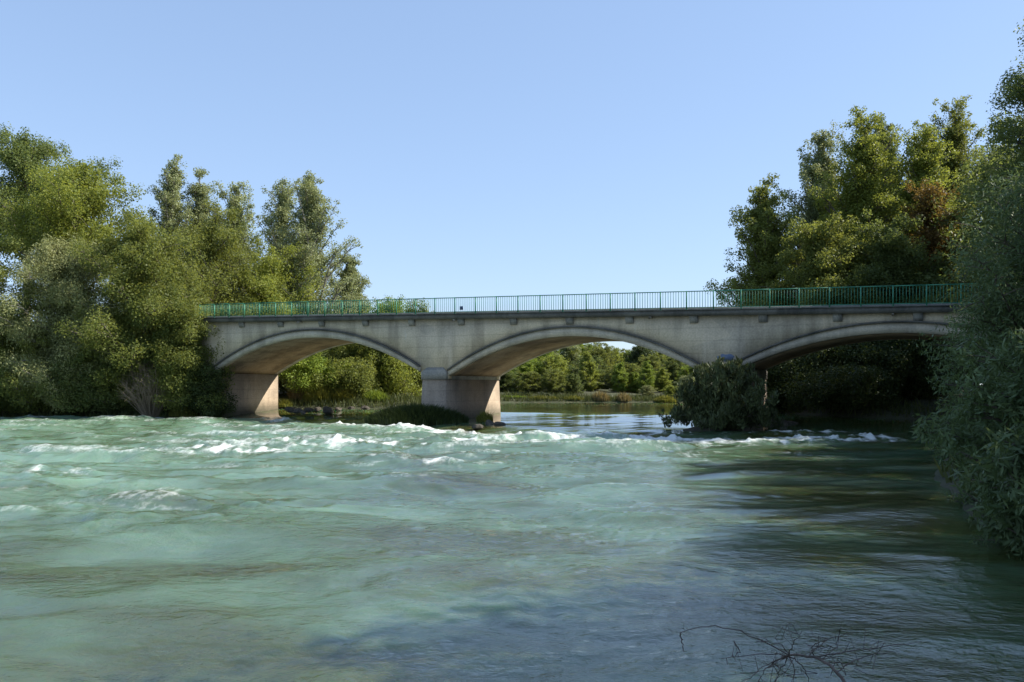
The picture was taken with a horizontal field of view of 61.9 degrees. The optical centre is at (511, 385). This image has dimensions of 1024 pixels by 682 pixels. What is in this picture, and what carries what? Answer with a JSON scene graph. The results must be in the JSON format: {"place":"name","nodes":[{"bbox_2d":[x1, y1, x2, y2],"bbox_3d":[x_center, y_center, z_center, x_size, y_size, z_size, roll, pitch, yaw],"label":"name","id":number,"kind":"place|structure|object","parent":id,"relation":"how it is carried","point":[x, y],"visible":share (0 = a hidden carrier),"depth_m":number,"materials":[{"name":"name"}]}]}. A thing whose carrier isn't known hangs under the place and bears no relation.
{"place":"outdoors","nodes":[
{"label":"outdoors","id":0,"kind":"place"},
{"bbox_2d":[0,323,1009,544],"bbox_3d":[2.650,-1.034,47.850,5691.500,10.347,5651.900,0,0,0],"label":"ground","id":1,"kind":"structure","parent":0,"point":[944,484],"depth_m":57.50,"materials":[{"name":"green plant"}]},
{"bbox_2d":[0,233,47,409],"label":"leafy tree","id":2,"kind":"object","parent":1,"relation":"on","point":[7,245],"visible":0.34,"depth_m":69.94,"materials":[{"name":"green plant"}]},
{"bbox_2d":[0,350,52,414],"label":"shrub","id":3,"kind":"object","parent":1,"relation":"on","point":[5,402],"visible":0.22,"depth_m":68.02,"materials":[{"name":"green plant"}]},
{"bbox_2d":[0,329,67,412],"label":"shrub","id":4,"kind":"object","parent":1,"relation":"on","point":[31,347],"visible":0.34,"depth_m":67.34,"materials":[{"name":"green plant"}]},
{"bbox_2d":[0,121,122,321],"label":"tall tree","id":5,"kind":"object","parent":1,"relation":"on","point":[19,156],"visible":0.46,"depth_m":84.60,"materials":[{"name":"green plant"}]},
{"bbox_2d":[0,231,127,410],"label":"willow tree","id":6,"kind":"object","parent":1,"relation":"on","point":[59,272],"visible":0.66,"depth_m":68.10,"materials":[{"name":"green plant"}]},
{"bbox_2d":[20,352,131,412],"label":"shrub","id":7,"kind":"object","parent":1,"relation":"on","point":[74,405],"visible":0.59,"depth_m":66.86,"materials":[{"name":"green plant"}]},
{"bbox_2d":[33,336,119,412],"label":"shrub","id":8,"kind":"object","parent":1,"relation":"on","point":[80,369],"visible":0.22,"depth_m":67.08,"materials":[{"name":"green plant"}]},
{"bbox_2d":[0,151,165,280],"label":"broad tree","id":9,"kind":"object","parent":1,"relation":"on","point":[73,196],"visible":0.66,"depth_m":75.42,"materials":[{"name":"green plant"}]},
{"bbox_2d":[76,325,151,411],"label":"shrub","id":10,"kind":"object","parent":1,"relation":"on","point":[102,402],"visible":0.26,"depth_m":67.39,"materials":[{"name":"green plant"}]},
{"bbox_2d":[51,207,227,405],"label":"bushy tree","id":11,"kind":"object","parent":1,"relation":"on","point":[142,256],"visible":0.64,"depth_m":67.38,"materials":[{"name":"green plant"}]},
{"bbox_2d":[115,358,178,416],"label":"dry brush","id":12,"kind":"object","parent":1,"relation":"on","point":[149,408],"visible":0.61,"depth_m":66.98,"materials":[{"name":"brown plant"}]},
{"bbox_2d":[106,275,203,402],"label":"shrub","id":13,"kind":"object","parent":1,"relation":"on","point":[135,323],"visible":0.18,"depth_m":67.48,"materials":[{"name":"green plant"}]},
{"bbox_2d":[123,328,216,410],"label":"shrub","id":14,"kind":"object","parent":1,"relation":"on","point":[170,371],"visible":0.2,"depth_m":66.88,"materials":[{"name":"green plant"}]},
{"bbox_2d":[146,154,206,289],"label":"poplar tree","id":15,"kind":"object","parent":1,"relation":"on","point":[168,197],"visible":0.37,"depth_m":88.97,"materials":[{"name":"green plant"}]},
{"bbox_2d":[169,406,196,416],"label":"grass tuft","id":16,"kind":"object","parent":1,"relation":"on","point":[179,413],"visible":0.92,"depth_m":67.14,"materials":[{"name":"green plant"}]},
{"bbox_2d":[144,285,235,413],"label":"shrub","id":17,"kind":"object","parent":1,"relation":"on","point":[186,316],"visible":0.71,"depth_m":66.75,"materials":[{"name":"green plant"}]},
{"bbox_2d":[174,166,222,296],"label":"poplar tree","id":18,"kind":"object","parent":1,"relation":"on","point":[200,194],"visible":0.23,"depth_m":91.06,"materials":[{"name":"green plant"}]},
{"bbox_2d":[181,357,238,417],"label":"shrub","id":19,"kind":"object","parent":1,"relation":"on","point":[209,372],"visible":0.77,"depth_m":67.03,"materials":[{"name":"green plant"}]},
{"bbox_2d":[168,195,264,315],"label":"leafy tree","id":20,"kind":"object","parent":1,"relation":"on","point":[215,238],"visible":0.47,"depth_m":80.54,"materials":[{"name":"green plant"}]},
{"bbox_2d":[183,180,265,315],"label":"poplar tree","id":21,"kind":"object","parent":1,"relation":"on","point":[235,197],"visible":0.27,"depth_m":85.84,"materials":[{"name":"green plant"}]},
{"bbox_2d":[218,230,327,314],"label":"leafy tree","id":22,"kind":"object","parent":1,"relation":"on","point":[271,275],"visible":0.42,"depth_m":83.93,"materials":[{"name":"green plant"}]},
{"bbox_2d":[278,398,292,406],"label":"weed clump","id":23,"kind":"object","parent":1,"relation":"on","point":[284,403],"visible":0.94,"depth_m":75.65,"materials":[{"name":"green plant"}]},
{"bbox_2d":[246,176,325,309],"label":"poplar tree","id":24,"kind":"object","parent":1,"relation":"on","point":[279,214],"visible":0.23,"depth_m":91.80,"materials":[{"name":"green plant"}]},
{"bbox_2d":[280,372,309,401],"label":"weed clump","id":25,"kind":"object","parent":1,"relation":"on","point":[295,395],"visible":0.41,"depth_m":77.74,"materials":[{"name":"green plant"}]},
{"bbox_2d":[240,169,363,313],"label":"poplar tree","id":26,"kind":"object","parent":1,"relation":"on","point":[311,227],"visible":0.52,"depth_m":87.88,"materials":[{"name":"green plant"}]},
{"bbox_2d":[278,348,331,394],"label":"bank bush","id":27,"kind":"object","parent":1,"relation":"on","point":[282,385],"visible":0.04,"depth_m":79.75,"materials":[{"name":"green plant"}]},
{"bbox_2d":[278,352,350,394],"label":"bank bush","id":28,"kind":"object","parent":1,"relation":"on","point":[312,364],"visible":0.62,"depth_m":77.67,"materials":[{"name":"green plant"}]},
{"bbox_2d":[301,381,336,401],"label":"weed clump","id":29,"kind":"object","parent":1,"relation":"on","point":[316,395],"visible":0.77,"depth_m":76.83,"materials":[{"name":"green plant"}]},
{"bbox_2d":[328,386,355,400],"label":"weed clump","id":30,"kind":"object","parent":1,"relation":"on","point":[340,394],"visible":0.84,"depth_m":76.68,"materials":[{"name":"green plant"}]},
{"bbox_2d":[307,355,382,396],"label":"bank bush","id":31,"kind":"object","parent":1,"relation":"on","point":[359,377],"visible":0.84,"depth_m":77.42,"materials":[{"name":"green plant"}]},
{"bbox_2d":[316,311,380,371],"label":"bank bush","id":32,"kind":"object","parent":1,"relation":"on","point":[329,351],"visible":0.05,"depth_m":81.53,"materials":[{"name":"green plant"}]},
{"bbox_2d":[320,253,378,313],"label":"poplar","id":33,"kind":"object","parent":1,"relation":"on","point":[350,268],"visible":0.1,"depth_m":92.99,"materials":[{"name":"green plant"}]},
{"bbox_2d":[325,307,409,391],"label":"bank bush","id":34,"kind":"object","parent":1,"relation":"on","point":[356,346],"visible":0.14,"depth_m":80.77,"materials":[{"name":"green plant"}]},
{"bbox_2d":[362,389,389,400],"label":"weed clump","id":35,"kind":"object","parent":1,"relation":"on","point":[373,395],"visible":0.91,"depth_m":77.11,"materials":[{"name":"green plant"}]},
{"bbox_2d":[343,294,408,312],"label":"bank bush","id":36,"kind":"object","parent":1,"relation":"on","point":[400,308],"visible":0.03,"depth_m":89.37,"materials":[{"name":"green plant"}]},
{"bbox_2d":[350,309,421,396],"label":"bank bush","id":37,"kind":"object","parent":1,"relation":"on","point":[395,371],"visible":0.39,"depth_m":80.36,"materials":[{"name":"green plant"}]},
{"bbox_2d":[369,297,433,397],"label":"bank bush","id":38,"kind":"object","parent":1,"relation":"on","point":[421,309],"visible":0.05,"depth_m":84.33,"materials":[{"name":"green plant"}]},
{"bbox_2d":[475,411,493,421],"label":"grass tuft","id":39,"kind":"object","parent":1,"relation":"on","point":[482,416],"visible":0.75,"depth_m":56.74,"materials":[{"name":"green plant"}]},
{"bbox_2d":[499,368,521,391],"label":"tree","id":40,"kind":"object","parent":1,"relation":"on","point":[506,384],"visible":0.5,"depth_m":107.22,"materials":[{"name":"green plant"}]},
{"bbox_2d":[509,360,544,390],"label":"tree","id":41,"kind":"object","parent":1,"relation":"on","point":[525,367],"visible":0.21,"depth_m":116.87,"materials":[{"name":"green plant"}]},
{"bbox_2d":[514,371,548,392],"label":"tree","id":42,"kind":"object","parent":1,"relation":"on","point":[529,382],"visible":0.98,"depth_m":106.40,"materials":[{"name":"green plant"}]},
{"bbox_2d":[532,350,559,382],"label":"tree","id":43,"kind":"object","parent":1,"relation":"on","point":[546,355],"visible":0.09,"depth_m":122.76,"materials":[{"name":"green plant"}]},
{"bbox_2d":[538,367,569,393],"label":"tree","id":44,"kind":"object","parent":1,"relation":"on","point":[553,378],"visible":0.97,"depth_m":106.38,"materials":[{"name":"green plant"}]},
{"bbox_2d":[537,355,576,388],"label":"tree","id":45,"kind":"object","parent":1,"relation":"on","point":[558,362],"visible":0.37,"depth_m":117.50,"materials":[{"name":"green plant"}]},
{"bbox_2d":[551,345,581,373],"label":"tree","id":46,"kind":"object","parent":1,"relation":"on","point":[566,349],"visible":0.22,"depth_m":124.44,"materials":[{"name":"green plant"}]},
{"bbox_2d":[555,346,582,387],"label":"tree","id":47,"kind":"object","parent":1,"relation":"on","point":[571,354],"visible":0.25,"depth_m":124.31,"materials":[{"name":"green plant"}]},
{"bbox_2d":[563,373,585,393],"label":"tree","id":48,"kind":"object","parent":1,"relation":"on","point":[572,379],"visible":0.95,"depth_m":106.58,"materials":[{"name":"green plant"}]},
{"bbox_2d":[576,343,592,388],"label":"tree","id":49,"kind":"object","parent":1,"relation":"on","point":[582,346],"visible":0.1,"depth_m":137.51,"materials":[{"name":"green plant"}]},
{"bbox_2d":[578,351,600,391],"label":"tree","id":50,"kind":"object","parent":1,"relation":"on","point":[588,370],"visible":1,"depth_m":111.69,"materials":[{"name":"green plant"}]},
{"bbox_2d":[566,355,612,389],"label":"tree","id":51,"kind":"object","parent":1,"relation":"on","point":[601,371],"visible":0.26,"depth_m":115.82,"materials":[{"name":"green plant"}]},
{"bbox_2d":[196,283,996,417],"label":"arched road bridge","id":52,"kind":"structure","parent":1,"relation":"on","point":[463,361],"depth_m":56.77,"materials":[{"name":"concrete"}]},
{"bbox_2d":[584,346,615,389],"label":"tree","id":53,"kind":"object","parent":1,"relation":"on","point":[601,353],"visible":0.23,"depth_m":127.55,"materials":[{"name":"green plant"}]},
{"bbox_2d":[591,390,610,400],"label":"reed strip","id":54,"kind":"object","parent":1,"relation":"on","point":[602,395],"visible":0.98,"depth_m":103.11,"materials":[{"name":"brown plant"}]},
{"bbox_2d":[590,342,617,380],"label":"tree","id":55,"kind":"object","parent":1,"relation":"on","point":[607,349],"visible":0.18,"depth_m":129.61,"materials":[{"name":"green plant"}]},
{"bbox_2d":[608,346,625,366],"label":"tree","id":56,"kind":"object","parent":1,"relation":"on","point":[618,356],"visible":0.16,"depth_m":137.55,"materials":[{"name":"green plant"}]},
{"bbox_2d":[610,362,629,392],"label":"tree","id":57,"kind":"object","parent":1,"relation":"on","point":[619,380],"visible":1,"depth_m":110.68,"materials":[{"name":"green plant"}]},
{"bbox_2d":[615,392,631,400],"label":"reed strip","id":58,"kind":"object","parent":1,"relation":"on","point":[622,396],"visible":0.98,"depth_m":103.18,"materials":[{"name":"brown plant"}]},
{"bbox_2d":[596,362,654,391],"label":"tree","id":59,"kind":"object","parent":1,"relation":"on","point":[629,369],"visible":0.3,"depth_m":114.33,"materials":[{"name":"green plant"}]},
{"bbox_2d":[626,372,640,392],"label":"tree","id":60,"kind":"object","parent":1,"relation":"on","point":[632,386],"visible":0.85,"depth_m":112.01,"materials":[{"name":"green plant"}]},
{"bbox_2d":[615,345,667,375],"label":"tree","id":61,"kind":"object","parent":1,"relation":"on","point":[637,351],"visible":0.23,"depth_m":127.08,"materials":[{"name":"green plant"}]},
{"bbox_2d":[634,360,657,392],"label":"tree","id":62,"kind":"object","parent":1,"relation":"on","point":[645,379],"visible":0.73,"depth_m":109.88,"materials":[{"name":"green plant"}]},
{"bbox_2d":[638,385,656,394],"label":"bush","id":63,"kind":"object","parent":1,"relation":"on","point":[647,390],"visible":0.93,"depth_m":106.69,"materials":[{"name":"green plant"}]},
{"bbox_2d":[638,352,667,387],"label":"tree","id":64,"kind":"object","parent":1,"relation":"on","point":[655,361],"visible":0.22,"depth_m":123.14,"materials":[{"name":"green plant"}]},
{"bbox_2d":[653,367,672,391],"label":"tree","id":65,"kind":"object","parent":1,"relation":"on","point":[661,381],"visible":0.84,"depth_m":110.73,"materials":[{"name":"green plant"}]},
{"bbox_2d":[653,394,677,401],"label":"reed strip","id":66,"kind":"object","parent":1,"relation":"on","point":[664,398],"visible":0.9,"depth_m":103.14,"materials":[{"name":"green plant"}]},
{"bbox_2d":[660,385,678,395],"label":"bush","id":67,"kind":"object","parent":1,"relation":"on","point":[670,390],"visible":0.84,"depth_m":105.69,"materials":[{"name":"green plant"}]},
{"bbox_2d":[653,356,687,385],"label":"tree","id":68,"kind":"object","parent":1,"relation":"on","point":[672,365],"visible":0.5,"depth_m":119.30,"materials":[{"name":"green plant"}]},
{"bbox_2d":[671,366,694,385],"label":"tree","id":69,"kind":"object","parent":1,"relation":"on","point":[687,370],"visible":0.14,"depth_m":115.23,"materials":[{"name":"green plant"}]},
{"bbox_2d":[674,376,694,387],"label":"tree","id":70,"kind":"object","parent":1,"relation":"on","point":[683,378],"visible":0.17,"depth_m":108.59,"materials":[{"name":"green plant"}]},
{"bbox_2d":[703,173,800,305],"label":"round tree","id":71,"kind":"object","parent":1,"relation":"on","point":[764,245],"visible":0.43,"depth_m":74.97,"materials":[{"name":"green plant"}]},
{"bbox_2d":[766,354,812,413],"bbox_3d":[19.852,-0.950,64.207,9.445,7.240,9.338,0,0,35],"label":"dark bush","id":72,"kind":"object","parent":1,"relation":"on","point":[782,405],"visible":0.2,"depth_m":61.60,"materials":[{"name":"green plant"}]},
{"bbox_2d":[733,211,885,305],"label":"leafy tree","id":73,"kind":"object","parent":1,"relation":"on","point":[821,264],"visible":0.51,"depth_m":68.72,"materials":[{"name":"green plant"}]},
{"bbox_2d":[775,120,844,299],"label":"pointed tree","id":74,"kind":"object","parent":1,"relation":"on","point":[821,161],"visible":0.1,"depth_m":78.25,"materials":[{"name":"green plant"}]},
{"bbox_2d":[770,341,877,400],"bbox_3d":[22.700,-1.733,62.053,9.869,6.398,9.166,0,0,0],"label":"dark bush","id":75,"kind":"object","parent":1,"relation":"on","point":[819,356],"visible":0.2,"depth_m":59.99,"materials":[{"name":"green plant"}]},
{"bbox_2d":[780,359,909,409],"bbox_3d":[22.731,0.063,57.276,7.592,3.686,7.563,0,0,44],"label":"dark bush","id":76,"kind":"object","parent":1,"relation":"on","point":[858,386],"visible":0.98,"depth_m":55.77,"materials":[{"name":"green plant"}]},
{"bbox_2d":[799,105,917,302],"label":"yellow tree","id":77,"kind":"object","parent":1,"relation":"on","point":[866,165],"visible":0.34,"depth_m":73.70,"materials":[{"name":"green plant"}]},
{"bbox_2d":[824,339,922,399],"bbox_3d":[26.235,-1.966,60.245,9.218,6.627,9.755,0,0,0],"label":"dark bush","id":78,"kind":"object","parent":1,"relation":"on","point":[852,350],"visible":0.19,"depth_m":57.75,"materials":[{"name":"green plant"}]},
{"bbox_2d":[860,113,909,225],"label":"tall tree","id":79,"kind":"object","parent":1,"relation":"on","point":[885,142],"visible":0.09,"depth_m":84.68,"materials":[{"name":"green plant"}]},
{"bbox_2d":[833,209,963,352],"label":"leafy tree","id":80,"kind":"object","parent":1,"relation":"on","point":[893,252],"visible":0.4,"depth_m":67.01,"materials":[{"name":"green plant"}]},
{"bbox_2d":[856,339,983,399],"bbox_3d":[28.498,-1.994,58.072,9.890,6.529,8.800,0,0,0],"label":"dark bush","id":81,"kind":"object","parent":1,"relation":"on","point":[919,385],"visible":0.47,"depth_m":56.32,"materials":[{"name":"green plant"}]},
{"bbox_2d":[883,119,972,293],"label":"browning tree","id":82,"kind":"object","parent":1,"relation":"on","point":[921,164],"visible":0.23,"depth_m":73.69,"materials":[{"name":"green plant"}]},
{"bbox_2d":[899,179,971,301],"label":"browning shrub","id":83,"kind":"object","parent":1,"relation":"on","point":[932,236],"visible":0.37,"depth_m":69.01,"materials":[{"name":"brown plant"}]},
{"bbox_2d":[908,94,989,394],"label":"broad tree","id":84,"kind":"object","parent":1,"relation":"on","point":[956,134],"visible":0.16,"depth_m":82.17,"materials":[{"name":"green plant"}]},
{"bbox_2d":[930,403,984,458],"bbox_3d":[16.396,1.749,30.435,2.696,2.428,2.394,0,0,-21],"label":"shrub","id":85,"kind":"object","parent":1,"relation":"on","point":[944,455],"visible":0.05,"depth_m":30.70,"materials":[{"name":"green plant"}]},
{"bbox_2d":[909,326,1023,481],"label":"willow","id":86,"kind":"object","parent":1,"relation":"on","point":[992,406],"visible":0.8,"depth_m":17.59,"materials":[{"name":"green plant"}]},
{"bbox_2d":[915,162,1023,428],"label":"willow","id":87,"kind":"object","parent":1,"relation":"on","point":[997,309],"visible":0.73,"depth_m":26.95,"materials":[{"name":"green plant"}]},
{"bbox_2d":[921,270,1019,429],"bbox_3d":[19.073,-1.108,32.721,5.993,7.069,5.213,0,0,0],"label":"willow","id":88,"kind":"object","parent":1,"relation":"on","point":[953,365],"visible":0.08,"depth_m":33.23,"materials":[{"name":"green plant"}]},
{"bbox_2d":[918,136,1022,383],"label":"leafy tree","id":89,"kind":"object","parent":1,"relation":"on","point":[960,205],"visible":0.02,"depth_m":67.58,"materials":[{"name":"green plant"}]},
{"bbox_2d":[948,425,1004,463],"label":"shrub","id":90,"kind":"object","parent":1,"relation":"on","point":[970,444],"visible":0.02,"depth_m":24.51,"materials":[{"name":"green plant"}]},
{"bbox_2d":[946,440,1008,505],"bbox_3d":[10.931,1.955,18.809,2.731,2.012,3.363,0,0,0],"label":"shrub","id":91,"kind":"object","parent":1,"relation":"on","point":[965,496],"visible":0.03,"depth_m":18.73,"materials":[{"name":"green plant"}]},
{"bbox_2d":[934,147,1021,366],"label":"tree","id":92,"kind":"object","parent":1,"relation":"on","point":[971,243],"visible":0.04,"depth_m":65.75,"materials":[{"name":"green plant"}]},
{"bbox_2d":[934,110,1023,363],"bbox_3d":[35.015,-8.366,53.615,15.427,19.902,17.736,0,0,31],"label":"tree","id":93,"kind":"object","parent":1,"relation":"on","point":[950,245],"visible":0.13,"depth_m":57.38,"materials":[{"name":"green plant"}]},
{"bbox_2d":[949,413,1023,536],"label":"willow","id":94,"kind":"object","parent":1,"relation":"on","point":[1006,500],"visible":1,"depth_m":12.64,"materials":[{"name":"green plant"}]},
{"bbox_2d":[954,474,1023,559],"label":"shrub","id":95,"kind":"object","parent":1,"relation":"on","point":[1007,536],"visible":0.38,"depth_m":13.54,"materials":[{"name":"green plant"}]},
{"bbox_2d":[959,19,1023,279],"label":"edge tree","id":96,"kind":"object","parent":1,"relation":"on","point":[1015,89],"visible":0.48,"depth_m":43.78,"materials":[{"name":"green plant"}]},
{"bbox_2d":[0,406,1023,681],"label":"river","id":97,"kind":"structure","parent":0,"point":[570,544],"depth_m":13.63,"materials":[{"name":"liquid"}]},
{"bbox_2d":[323,406,333,413],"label":"rock","id":98,"kind":"object","parent":97,"relation":"on","point":[327,410],"visible":1,"depth_m":68.72,"materials":[{"name":"grey stone"}]},
{"bbox_2d":[363,402,469,424],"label":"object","id":99,"kind":"object","parent":97,"relation":"on","point":[420,414],"visible":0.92,"depth_m":55.49,"materials":[{"name":"green plant"}]},
{"bbox_2d":[679,621,921,681],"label":"dead branch","id":100,"kind":"object","parent":97,"relation":"in","point":[819,658],"visible":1,"depth_m":6.87,"materials":[{"name":"brown wood"}]},
{"bbox_2d":[0,0,1023,384],"label":"sky","id":101,"kind":"structure","parent":0,"point":[470,148],"materials":[{"name":"blue"}]},
{"bbox_2d":[500,402,683,406],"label":"riverbank","id":102,"kind":"structure","parent":0,"point":[575,404],"depth_m":91.65,"materials":[{"name":"plant"}]},
{"bbox_2d":[682,426,739,430],"bbox_3d":[10.888,2.873,46.971,7.384,1.358,4.279,0,0,-13],"label":"gravel bar","id":103,"kind":"object","parent":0,"point":[695,428],"visible":0.14,"depth_m":46.74,"materials":[{"name":"grey gravel"}]},
{"bbox_2d":[657,355,784,430],"bbox_3d":[11.477,0.469,47.179,6.865,4.417,6.147,0,0,26],"label":"upright bush","id":104,"kind":"object","parent":103,"relation":"on","point":[720,395],"visible":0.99,"depth_m":46.11,"materials":[{"name":"green plant"}]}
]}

